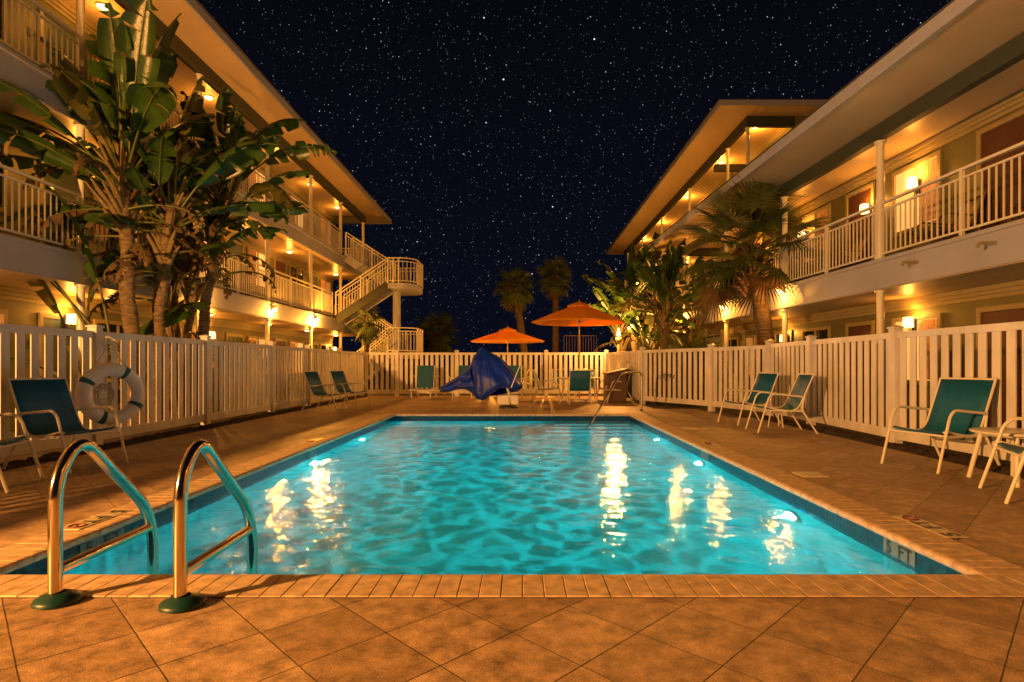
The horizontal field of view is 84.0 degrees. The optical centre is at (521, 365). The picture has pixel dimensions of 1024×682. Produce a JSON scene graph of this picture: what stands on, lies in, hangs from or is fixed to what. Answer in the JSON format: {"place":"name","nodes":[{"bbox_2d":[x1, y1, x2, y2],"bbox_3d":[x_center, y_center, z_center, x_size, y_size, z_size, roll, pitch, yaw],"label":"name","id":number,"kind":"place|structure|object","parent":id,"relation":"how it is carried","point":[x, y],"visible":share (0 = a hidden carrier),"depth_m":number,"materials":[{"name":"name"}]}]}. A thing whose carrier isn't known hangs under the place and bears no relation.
{"place":"outdoors","nodes":[
{"label":"outdoors","id":0,"kind":"place"},
{"bbox_2d":[7,416,961,574],"bbox_3d":[-0.210,1.869,8.215,5.500,1.362,10.230,0,0,0],"label":"pool basin","id":1,"kind":"object","parent":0,"point":[922,563],"visible":0.16,"depth_m":5.75,"materials":[{"name":"tile"}]},
{"bbox_2d":[80,526,123,552],"bbox_3d":[-2.954,1.252,4.020,0.008,0.115,0.420,0,0,0],"label":"tile marker","id":2,"kind":"object","parent":1,"relation":"attached to","point":[95,542],"visible":0.4,"depth_m":4.00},
{"bbox_2d":[308,448,315,458],"bbox_3d":[-2.954,1.252,8.050,0.008,0.115,0.294,0,0,0],"label":"tile marker","id":3,"kind":"object","parent":1,"relation":"attached to","point":[311,453],"visible":0.91,"depth_m":8.01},
{"bbox_2d":[45,420,927,574],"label":"pool water","id":4,"kind":"structure","parent":1,"relation":"in","point":[509,497],"depth_m":4.91,"materials":[{"name":"teal liquid"}]},
{"bbox_2d":[701,450,707,460],"bbox_3d":[2.534,1.252,7.870,0.008,0.115,0.294,0,0,0],"label":"tile marker","id":5,"kind":"object","parent":1,"relation":"attached to","point":[704,455],"visible":0.92,"depth_m":7.85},
{"bbox_2d":[883,536,914,566],"bbox_3d":[2.534,1.252,3.820,0.008,0.115,0.315,0,0,0],"label":"tile marker","id":6,"kind":"object","parent":1,"relation":"attached to","point":[900,551],"visible":1,"depth_m":3.80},
{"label":"pool steps","id":7,"kind":"structure","parent":1,"relation":"in","visible":0},
{"bbox_2d":[589,371,644,424],"bbox_3d":[2.163,1.048,13.471,0.339,1.804,2.710,0,0,39],"label":"step handrail","id":8,"kind":"object","parent":7,"relation":"on","point":[604,400],"visible":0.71,"depth_m":14.04,"materials":[{"name":"metal"}]},
{"bbox_2d":[0,396,1023,681],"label":"pool deck","id":9,"kind":"structure","parent":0,"point":[556,640],"depth_m":2.55,"materials":[{"name":"tile"}]},
{"bbox_2d":[0,413,44,492],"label":"sling chair","id":10,"kind":"object","parent":9,"relation":"on","point":[7,442],"visible":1,"depth_m":5.66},
{"bbox_2d":[2,377,128,474],"bbox_3d":[-5.132,0.651,6.426,0.998,1.013,0.680,0,0,15],"label":"sling chair","id":11,"kind":"object","parent":9,"relation":"on","point":[45,407],"visible":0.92,"depth_m":6.47,"materials":[{"name":"fabric"}]},
{"bbox_2d":[31,439,158,609],"bbox_3d":[-2.248,1.214,3.090,0.200,1.672,0.860,0,0,0],"label":"pool grab rail","id":12,"kind":"object","parent":9,"relation":"on","point":[56,595],"visible":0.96,"depth_m":2.82,"materials":[{"name":"metal"}]},
{"bbox_2d":[63,510,130,529],"bbox_3d":[-3.130,1.133,4.200,0.150,0.014,0.540,0,0,0],"label":"depth marker","id":13,"kind":"object","parent":9,"relation":"on","point":[85,523],"visible":0.98,"depth_m":4.16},
{"bbox_2d":[158,440,257,613],"bbox_3d":[-1.618,1.214,3.050,0.200,1.672,0.860,0,0,0],"label":"pool grab rail","id":14,"kind":"object","parent":9,"relation":"on","point":[182,599],"visible":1,"depth_m":2.76,"materials":[{"name":"metal"}]},
{"bbox_2d":[301,371,349,411],"bbox_3d":[-4.963,0.651,14.463,0.998,1.013,0.680,0,0,12],"label":"sling chair","id":15,"kind":"object","parent":9,"relation":"on","point":[316,385],"visible":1,"depth_m":14.46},
{"bbox_2d":[327,370,371,407],"bbox_3d":[-4.751,0.651,15.769,0.998,1.013,0.680,0,0,18],"label":"sling chair","id":16,"kind":"object","parent":9,"relation":"on","point":[338,376],"visible":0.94,"depth_m":15.83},
{"bbox_2d":[408,365,436,399],"bbox_3d":[-3.348,0.575,19.592,0.800,1.136,1.716,0,0,-1],"label":"chaise lounge","id":17,"kind":"object","parent":9,"relation":"on","point":[425,376],"visible":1,"depth_m":19.89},
{"bbox_2d":[452,365,471,398],"bbox_3d":[-1.955,0.575,19.792,0.800,1.136,1.716,0,0,3],"label":"chaise lounge","id":18,"kind":"object","parent":9,"relation":"on","point":[462,369],"visible":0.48,"depth_m":20.19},
{"bbox_2d":[439,347,521,408],"bbox_3d":[-1.100,0.318,15.501,2.265,1.662,0.965,0,0,0],"label":"covered pool lift","id":19,"kind":"object","parent":9,"relation":"on","point":[485,375],"visible":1,"depth_m":15.23,"materials":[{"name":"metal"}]},
{"bbox_2d":[364,350,608,395],"bbox_3d":[-1.293,0.312,21.089,9.044,1.775,0.193,0,0,0],"label":"picket fence","id":20,"kind":"object","parent":9,"relation":"on","point":[456,353],"visible":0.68,"depth_m":21.08,"materials":[{"name":"white plastic"}]},
{"bbox_2d":[1,413,1023,597],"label":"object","id":21,"kind":"object","parent":9,"relation":"on","point":[533,597],"visible":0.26,"depth_m":2.81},
{"bbox_2d":[0,413,1023,597],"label":"pool coping","id":22,"kind":"object","parent":21,"relation":"on","point":[984,574],"visible":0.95,"depth_m":3.04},
{"bbox_2d":[503,365,524,398],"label":"sling chair","id":23,"kind":"object","parent":9,"relation":"on","point":[514,368],"visible":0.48,"depth_m":20.18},
{"bbox_2d":[530,370,562,401],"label":"sling chair","id":24,"kind":"object","parent":9,"relation":"on","point":[539,383],"visible":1,"depth_m":17.96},
{"bbox_2d":[532,300,625,401],"bbox_3d":[1.850,-0.471,18.150,2.902,3.240,2.902,0,0,13],"label":"patio umbrella","id":25,"kind":"object","parent":9,"relation":"on","point":[579,313],"visible":1,"depth_m":17.82,"materials":[{"name":"orange fabric"}]},
{"bbox_2d":[557,377,601,401],"bbox_3d":[1.850,0.769,18.150,1.440,0.761,1.440,0,0,-23],"label":"patio table","id":26,"kind":"object","parent":9,"relation":"on","point":[563,378],"visible":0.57,"depth_m":17.78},
{"bbox_2d":[567,370,591,404],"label":"sling chair","id":27,"kind":"object","parent":9,"relation":"on","point":[579,381],"visible":1,"depth_m":16.72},
{"bbox_2d":[574,369,594,399],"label":"sling chair","id":28,"kind":"object","parent":9,"relation":"on","point":[592,380],"visible":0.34,"depth_m":19.50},
{"bbox_2d":[595,370,633,402],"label":"sling chair","id":29,"kind":"object","parent":9,"relation":"on","point":[628,376],"visible":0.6,"depth_m":17.64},
{"bbox_2d":[602,368,627,402],"bbox_3d":[3.000,0.625,18.300,0.680,1.048,1.680,0,0,4],"label":"deck box","id":30,"kind":"object","parent":9,"relation":"on","point":[609,377],"visible":0.84,"depth_m":17.50,"materials":[{"name":"brown wood"}]},
{"bbox_2d":[615,328,621,351],"bbox_3d":[3.480,-0.085,20.350,0.240,2.510,0.234,0,0,0],"label":"tiki torch","id":31,"kind":"object","parent":9,"relation":"on","point":[618,339],"visible":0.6,"depth_m":20.30,"materials":[{"name":"yellow wood"}]},
{"bbox_2d":[717,372,781,425],"bbox_3d":[4.512,0.651,11.265,0.998,1.013,0.680,0,0,-14],"label":"sling chair","id":32,"kind":"object","parent":9,"relation":"on","point":[765,381],"visible":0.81,"depth_m":11.31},
{"bbox_2d":[768,409,783,427],"bbox_3d":[4.750,0.970,10.580,0.400,0.362,0.400,0,0,-23],"label":"side table","id":33,"kind":"object","parent":9,"relation":"on","point":[778,418],"visible":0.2,"depth_m":10.59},
{"bbox_2d":[745,373,817,433],"bbox_3d":[4.514,0.651,9.915,0.998,1.013,0.680,0,0,5],"label":"sling chair","id":34,"kind":"object","parent":9,"relation":"on","point":[797,394],"visible":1,"depth_m":9.84,"materials":[{"name":"fabric"}]},
{"bbox_2d":[792,472,828,476],"bbox_3d":[3.020,1.143,5.950,0.260,0.011,0.260,0,0,0],"label":"skimmer lid","id":35,"kind":"object","parent":9,"relation":"on","point":[809,474],"visible":1,"depth_m":5.92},
{"bbox_2d":[894,516,968,537],"bbox_3d":[2.880,1.133,4.020,0.150,0.014,0.540,0,0,0],"label":"depth marker","id":36,"kind":"object","parent":9,"relation":"on","point":[934,528],"visible":1,"depth_m":3.97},
{"bbox_2d":[880,377,1000,473],"bbox_3d":[4.761,0.651,6.470,0.998,1.013,0.680,0,0,-18],"label":"sling chair","id":37,"kind":"object","parent":9,"relation":"on","point":[959,408],"visible":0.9,"depth_m":6.53,"materials":[{"name":"fabric"}]},
{"bbox_2d":[966,427,1023,487],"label":"side table","id":38,"kind":"object","parent":9,"relation":"on","point":[1015,435],"visible":0.91,"depth_m":5.74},
{"bbox_2d":[978,417,1023,503],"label":"sling chair","id":39,"kind":"object","parent":9,"relation":"on","point":[1010,448],"visible":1,"depth_m":5.16,"materials":[{"name":"metal"}]},
{"bbox_2d":[10,367,1021,444],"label":"ground","id":40,"kind":"structure","parent":0,"point":[647,404],"depth_m":22.14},
{"bbox_2d":[0,0,391,430],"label":"hotel building","id":41,"kind":"structure","parent":40,"relation":"on","point":[203,43],"depth_m":12.94,"materials":[{"name":"paint"}]},
{"bbox_2d":[0,309,7,323],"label":"window","id":42,"kind":"structure","parent":41,"relation":"in","point":[3,312],"depth_m":9.96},
{"bbox_2d":[0,141,7,213],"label":"window","id":43,"kind":"structure","parent":41,"relation":"in","point":[3,148],"depth_m":9.95,"materials":[{"name":"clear glass"}]},
{"bbox_2d":[0,0,7,42],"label":"window","id":44,"kind":"structure","parent":41,"relation":"in","point":[1,1],"depth_m":9.95,"materials":[{"name":"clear glass"}]},
{"bbox_2d":[44,318,75,387],"bbox_3d":[-9.083,0.125,11.250,0.029,2.044,0.914,0,0,0],"label":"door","id":45,"kind":"structure","parent":41,"relation":"in","point":[53,323],"depth_m":11.11,"materials":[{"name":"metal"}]},
{"bbox_2d":[44,162,75,251],"bbox_3d":[-9.083,-2.925,11.250,0.029,2.044,0.914,0,0,0],"label":"door","id":46,"kind":"structure","parent":41,"relation":"in","point":[66,181],"depth_m":11.24,"materials":[{"name":"wood"}]},
{"bbox_2d":[44,15,75,75],"bbox_3d":[-9.083,-5.655,11.250,0.029,2.044,0.914,0,0,0],"label":"door","id":47,"kind":"structure","parent":41,"relation":"in","point":[47,24],"depth_m":11.15,"materials":[{"name":"wood"}]},
{"bbox_2d":[64,314,75,328],"bbox_3d":[-8.951,-0.860,11.300,0.199,0.320,0.137,0,0,0],"label":"wall sconce","id":48,"kind":"object","parent":41,"relation":"attached to","point":[69,319],"depth_m":11.24,"materials":[{"name":"glass"}]},
{"bbox_2d":[95,1,107,10],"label":"ceiling light","id":49,"kind":"object","parent":41,"relation":"attached to","point":[99,5],"visible":0.78,"depth_m":11.28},
{"bbox_2d":[93,319,140,382],"bbox_3d":[-9.073,-0.300,12.800,0.047,1.360,1.460,0,0,0],"label":"window","id":50,"kind":"structure","parent":41,"relation":"in","point":[115,326],"depth_m":12.61,"materials":[{"name":"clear glass"}]},
{"bbox_2d":[93,189,140,244],"bbox_3d":[-9.073,-3.350,12.800,0.047,1.360,1.460,0,0,0],"label":"window","id":51,"kind":"structure","parent":41,"relation":"in","point":[94,198],"depth_m":12.30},
{"bbox_2d":[161,330,170,409],"bbox_3d":[-9.083,0.125,14.650,0.029,2.044,0.914,0,0,0],"label":"door","id":52,"kind":"structure","parent":41,"relation":"in","point":[162,381],"depth_m":14.43,"materials":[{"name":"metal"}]},
{"bbox_2d":[158,104,178,151],"bbox_3d":[-9.083,-5.655,14.650,0.029,2.044,0.914,0,0,0],"label":"door","id":53,"kind":"structure","parent":41,"relation":"in","point":[158,104],"depth_m":14.79,"materials":[{"name":"wood"}]},
{"bbox_2d":[191,330,216,367],"bbox_3d":[-9.073,-0.300,16.200,0.047,1.360,1.460,0,0,0],"label":"window","id":54,"kind":"structure","parent":41,"relation":"in","point":[194,331],"depth_m":16.79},
{"bbox_2d":[228,336,241,384],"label":"door","id":55,"kind":"structure","parent":41,"relation":"in","point":[231,338],"depth_m":18.01,"materials":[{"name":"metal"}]},
{"bbox_2d":[228,240,241,293],"bbox_3d":[-9.048,-2.925,18.050,0.098,2.044,0.914,0,0,0],"label":"door","id":56,"kind":"structure","parent":41,"relation":"in","point":[237,248],"depth_m":18.05,"materials":[{"name":"wood"}]},
{"bbox_2d":[232,274,264,298],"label":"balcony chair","id":57,"kind":"object","parent":41,"relation":"on","point":[247,287],"visible":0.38,"depth_m":18.17,"materials":[{"name":"brown wood"}]},
{"bbox_2d":[247,336,264,344],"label":"window","id":58,"kind":"structure","parent":41,"relation":"in","point":[253,337],"depth_m":19.43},
{"bbox_2d":[247,246,264,288],"bbox_3d":[-9.073,-3.350,19.600,0.047,1.360,1.460,0,0,0],"label":"window","id":59,"kind":"structure","parent":41,"relation":"in","point":[251,252],"depth_m":19.43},
{"bbox_2d":[247,167,264,201],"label":"window","id":60,"kind":"structure","parent":41,"relation":"in","point":[257,171],"depth_m":19.43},
{"bbox_2d":[276,341,284,395],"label":"door","id":61,"kind":"structure","parent":41,"relation":"in","point":[278,343],"depth_m":21.54,"materials":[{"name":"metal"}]},
{"bbox_2d":[276,260,285,304],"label":"door","id":62,"kind":"structure","parent":41,"relation":"in","point":[280,266],"depth_m":21.52,"materials":[{"name":"wood"}]},
{"bbox_2d":[289,340,303,374],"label":"window","id":63,"kind":"structure","parent":41,"relation":"in","point":[292,343],"depth_m":22.70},
{"bbox_2d":[289,264,303,300],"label":"window","id":64,"kind":"structure","parent":41,"relation":"in","point":[293,272],"depth_m":23.01,"materials":[{"name":"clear glass"}]},
{"bbox_2d":[289,194,303,228],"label":"window","id":65,"kind":"structure","parent":41,"relation":"in","point":[289,194],"depth_m":23.20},
{"bbox_2d":[312,276,316,312],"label":"door","id":66,"kind":"structure","parent":41,"relation":"in","point":[314,279],"depth_m":24.86,"materials":[{"name":"wood"}]},
{"bbox_2d":[320,343,330,373],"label":"window","id":67,"kind":"structure","parent":41,"relation":"in","point":[322,346],"depth_m":26.56,"materials":[{"name":"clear glass"}]},
{"bbox_2d":[320,277,330,306],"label":"window","id":68,"kind":"structure","parent":41,"relation":"in","point":[323,284],"depth_m":26.25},
{"bbox_2d":[320,217,330,241],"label":"window","id":69,"kind":"structure","parent":41,"relation":"in","point":[322,225],"depth_m":25.99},
{"bbox_2d":[347,304,385,395],"bbox_3d":[-5.844,-0.572,21.608,1.492,3.525,1.458,0,0,-43],"label":"palm","id":70,"kind":"object","parent":40,"relation":"on","point":[367,333],"visible":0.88,"depth_m":21.45,"materials":[{"name":"green plant"}]},
{"bbox_2d":[333,232,422,389],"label":"staircase","id":71,"kind":"structure","parent":40,"relation":"on","point":[386,288],"depth_m":23.86,"materials":[{"name":"metal"}]},
{"bbox_2d":[369,361,409,386],"bbox_3d":[-7.144,0.538,31.009,2.593,2.434,2.531,0,0,0],"label":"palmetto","id":72,"kind":"object","parent":40,"relation":"on","point":[379,380],"visible":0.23,"depth_m":30.60,"materials":[{"name":"green plant"}]},
{"bbox_2d":[408,310,459,383],"bbox_3d":[-5.426,-1.259,36.065,3.459,4.899,3.402,0,0,0],"label":"fan palm","id":73,"kind":"object","parent":40,"relation":"on","point":[438,342],"visible":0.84,"depth_m":35.55,"materials":[{"name":"green plant"}]},
{"bbox_2d":[471,326,543,363],"bbox_3d":[-0.550,-0.210,23.100,2.958,2.760,2.958,0,0,0],"label":"patio umbrella","id":74,"kind":"object","parent":40,"relation":"on","point":[507,335],"visible":0.97,"depth_m":22.52,"materials":[{"name":"orange fabric"}]},
{"bbox_2d":[0,396,1023,468],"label":"planting bed","id":75,"kind":"object","parent":40,"relation":"on","point":[745,413],"depth_m":9.90,"materials":[{"name":"soil"}]},
{"bbox_2d":[0,0,293,430],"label":"bird of paradise tree","id":76,"kind":"object","parent":75,"relation":"on","point":[137,89],"visible":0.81,"depth_m":9.64,"materials":[{"name":"green plant"}]},
{"bbox_2d":[31,103,287,420],"bbox_3d":[-7.329,-1.750,11.039,4.230,5.879,3.725,0,0,13],"label":"bird of paradise tree","id":77,"kind":"object","parent":75,"relation":"on","point":[164,171],"visible":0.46,"depth_m":10.69,"materials":[{"name":"green plant"}]},
{"bbox_2d":[0,323,364,457],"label":"picket fence","id":78,"kind":"object","parent":75,"relation":"on","point":[93,336],"visible":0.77,"depth_m":9.77,"materials":[{"name":"white plastic"}]},
{"bbox_2d":[75,336,144,424],"bbox_3d":[-5.613,0.199,7.750,0.346,1.210,0.830,0,0,29],"label":"life ring","id":79,"kind":"object","parent":78,"relation":"hanging from","point":[90,378],"visible":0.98,"depth_m":7.66,"materials":[{"name":"plastic"}]},
{"bbox_2d":[75,88,336,415],"bbox_3d":[-6.496,-2.167,11.900,5.282,6.715,3.019,0,0,0],"label":"bird of paradise tree","id":80,"kind":"object","parent":75,"relation":"on","point":[231,128],"visible":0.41,"depth_m":11.61,"materials":[{"name":"green plant"}]},
{"bbox_2d":[213,336,283,414],"bbox_3d":[-6.909,0.353,13.915,2.121,2.151,2.031,0,0,-28],"label":"bush","id":81,"kind":"object","parent":75,"relation":"on","point":[242,375],"visible":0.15,"depth_m":13.64,"materials":[{"name":"green plant"}]},
{"bbox_2d":[674,168,845,406],"bbox_3d":[5.853,-1.961,14.372,4.019,6.303,3.980,0,0,13],"label":"fan palm","id":82,"kind":"object","parent":75,"relation":"on","point":[753,283],"visible":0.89,"depth_m":13.92,"materials":[{"name":"green plant"}]},
{"bbox_2d":[606,321,1023,460],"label":"picket fence","id":83,"kind":"object","parent":75,"relation":"on","point":[896,336],"visible":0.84,"depth_m":8.99,"materials":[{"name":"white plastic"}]},
{"bbox_2d":[492,266,533,386],"bbox_3d":[-0.393,-2.094,30.484,2.354,6.568,2.366,0,0,31],"label":"fan palm","id":84,"kind":"object","parent":40,"relation":"on","point":[513,298],"visible":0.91,"depth_m":30.29,"materials":[{"name":"green plant"}]},
{"bbox_2d":[501,355,534,388],"bbox_3d":[-0.545,0.533,28.499,2.573,2.567,2.374,0,0,0],"label":"palmetto","id":85,"kind":"object","parent":40,"relation":"on","point":[517,360],"visible":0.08,"depth_m":28.19,"materials":[{"name":"green plant"}]},
{"bbox_2d":[535,254,573,386],"bbox_3d":[1.825,-2.429,31.448,2.266,7.238,2.376,0,0,0],"label":"fan palm","id":86,"kind":"object","parent":40,"relation":"on","point":[555,285],"visible":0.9,"depth_m":31.32,"materials":[{"name":"green plant"}]},
{"bbox_2d":[552,369,567,386],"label":"sling chair","id":87,"kind":"object","parent":40,"relation":"on","point":[557,376],"visible":0.39,"depth_m":23.61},
{"bbox_2d":[564,335,596,368],"bbox_3d":[2.700,-0.110,26.000,1.520,2.520,0.040,0,0,0],"label":"iron railing","id":88,"kind":"object","parent":40,"relation":"on","point":[580,343],"visible":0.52,"depth_m":25.99,"materials":[{"name":"brown metal"}]},
{"bbox_2d":[581,232,689,387],"bbox_3d":[4.371,-1.676,20.994,4.160,6.601,3.936,0,0,-28],"label":"bird of paradise tree","id":89,"kind":"object","parent":40,"relation":"on","point":[654,254],"visible":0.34,"depth_m":21.03,"materials":[{"name":"green plant"}]},
{"bbox_2d":[622,341,687,403],"bbox_3d":[4.362,0.329,18.040,2.559,2.342,2.661,0,0,0],"label":"palmetto","id":90,"kind":"object","parent":40,"relation":"on","point":[635,399],"visible":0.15,"depth_m":17.61,"materials":[{"name":"green plant"}]},
{"bbox_2d":[608,238,733,381],"bbox_3d":[4.921,-1.269,18.777,4.087,5.551,4.150,0,0,-33],"label":"bird of paradise tree","id":91,"kind":"object","parent":40,"relation":"on","point":[659,277],"visible":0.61,"depth_m":18.45,"materials":[{"name":"green plant"}]},
{"bbox_2d":[648,328,738,407],"bbox_3d":[5.013,0.341,16.653,2.853,2.889,2.933,0,0,0],"label":"palmetto","id":92,"kind":"object","parent":40,"relation":"on","point":[679,344],"visible":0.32,"depth_m":16.38,"materials":[{"name":"green plant"}]},
{"bbox_2d":[647,0,1023,427],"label":"motel wing","id":93,"kind":"structure","parent":40,"relation":"on","point":[934,103],"depth_m":10.17,"materials":[{"name":"paint"}]},
{"bbox_2d":[723,337,738,375],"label":"window","id":94,"kind":"structure","parent":93,"relation":"in","point":[733,341],"depth_m":20.03,"materials":[{"name":"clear glass"}]},
{"bbox_2d":[744,335,756,376],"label":"door","id":95,"kind":"structure","parent":93,"relation":"in","point":[750,340],"depth_m":18.67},
{"bbox_2d":[776,334,789,366],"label":"door","id":96,"kind":"structure","parent":93,"relation":"in","point":[777,336],"depth_m":16.78,"materials":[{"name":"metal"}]},
{"bbox_2d":[776,232,789,270],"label":"door","id":97,"kind":"structure","parent":93,"relation":"in","point":[780,232],"depth_m":16.72,"materials":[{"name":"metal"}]},
{"bbox_2d":[801,326,830,379],"bbox_3d":[7.674,-0.300,14.828,0.047,1.360,1.310,0,0,-2],"label":"window","id":98,"kind":"structure","parent":93,"relation":"in","point":[821,332],"depth_m":14.70,"materials":[{"name":"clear glass"}]},
{"bbox_2d":[801,203,830,266],"bbox_3d":[7.674,-3.350,14.828,0.047,1.360,1.310,0,0,-2],"label":"window","id":99,"kind":"structure","parent":93,"relation":"in","point":[824,211],"depth_m":14.65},
{"bbox_2d":[816,235,867,275],"bbox_3d":[7.291,-2.399,12.900,0.998,1.013,0.680,0,0,6],"label":"balcony chair","id":100,"kind":"object","parent":93,"relation":"on","point":[847,256],"visible":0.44,"depth_m":12.85,"materials":[{"name":"brown wood"}]},
{"bbox_2d":[847,188,870,266],"bbox_3d":[7.722,-2.925,13.028,0.098,2.044,0.844,0,0,-2],"label":"door","id":101,"kind":"structure","parent":93,"relation":"in","point":[854,202],"depth_m":13.06,"materials":[{"name":"wood"}]},
{"bbox_2d":[848,325,870,416],"bbox_3d":[7.722,0.125,13.028,0.098,2.044,0.844,0,0,-2],"label":"door","id":102,"kind":"structure","parent":93,"relation":"in","point":[857,330],"depth_m":13.02,"materials":[{"name":"metal"}]},
{"bbox_2d":[859,203,870,218],"bbox_3d":[7.640,-3.410,12.624,0.199,0.320,0.137,0,0,-2],"label":"wall sconce","id":103,"kind":"object","parent":93,"relation":"attached to","point":[863,206],"depth_m":12.58,"materials":[{"name":"glass"}]},
{"bbox_2d":[902,317,915,330],"bbox_3d":[7.695,-0.790,11.275,0.199,0.320,0.137,0,0,-2],"label":"wall sconce","id":104,"kind":"object","parent":93,"relation":"attached to","point":[908,322],"depth_m":11.23,"materials":[{"name":"glass"}]},
{"bbox_2d":[901,261,918,265],"bbox_3d":[6.290,-1.648,9.221,0.275,0.086,0.044,0,0,0],"label":"drain spout","id":105,"kind":"object","parent":93,"relation":"attached to","point":[909,262],"visible":1,"depth_m":9.20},
{"bbox_2d":[906,176,919,193],"bbox_3d":[7.699,-3.530,11.175,0.199,0.320,0.137,0,0,-2],"label":"wall sconce","id":106,"kind":"object","parent":93,"relation":"attached to","point":[912,182],"depth_m":11.14,"materials":[{"name":"glass"}]},
{"bbox_2d":[892,313,941,384],"bbox_3d":[7.819,-0.300,11.281,0.047,1.360,1.310,0,0,-2],"label":"window","id":107,"kind":"structure","parent":93,"relation":"in","point":[934,321],"depth_m":11.02,"materials":[{"name":"glass"}]},
{"bbox_2d":[892,150,941,237],"bbox_3d":[7.819,-3.350,11.281,0.047,1.360,1.310,0,0,-2],"label":"window","id":108,"kind":"structure","parent":93,"relation":"in","point":[928,168],"depth_m":11.22,"materials":[{"name":"glass"}]},
{"bbox_2d":[909,193,986,249],"bbox_3d":[7.414,-2.399,9.903,0.998,1.013,0.680,0,0,6],"label":"balcony chair","id":109,"kind":"object","parent":93,"relation":"on","point":[978,203],"visible":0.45,"depth_m":9.78,"materials":[{"name":"brown wood"}]},
{"bbox_2d":[976,241,996,247],"bbox_3d":[6.349,-1.648,7.772,0.275,0.086,0.044,0,0,0],"label":"drain spout","id":110,"kind":"object","parent":93,"relation":"attached to","point":[978,244],"visible":1,"depth_m":7.76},
{"bbox_2d":[980,115,1023,229],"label":"door","id":111,"kind":"structure","parent":93,"relation":"in","point":[1011,133],"depth_m":9.34,"materials":[{"name":"wood"}]},
{"bbox_2d":[981,308,1023,427],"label":"door","id":112,"kind":"structure","parent":93,"relation":"in","point":[1014,315],"depth_m":9.29,"materials":[{"name":"metal"}]},
{"bbox_2d":[197,0,950,366],"label":"sky","id":113,"kind":"structure","parent":0,"point":[491,135],"materials":[{"name":"black"}]},
{"bbox_2d":[606,99,827,380],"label":"taller motel wing","id":114,"kind":"structure","parent":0,"point":[730,137],"depth_m":25.60,"materials":[{"name":"paint"}]},
{"bbox_2d":[1008,188,1023,221],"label":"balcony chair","id":115,"kind":"object","parent":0,"point":[1015,206],"visible":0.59,"depth_m":8.25,"materials":[{"name":"brown wood"}]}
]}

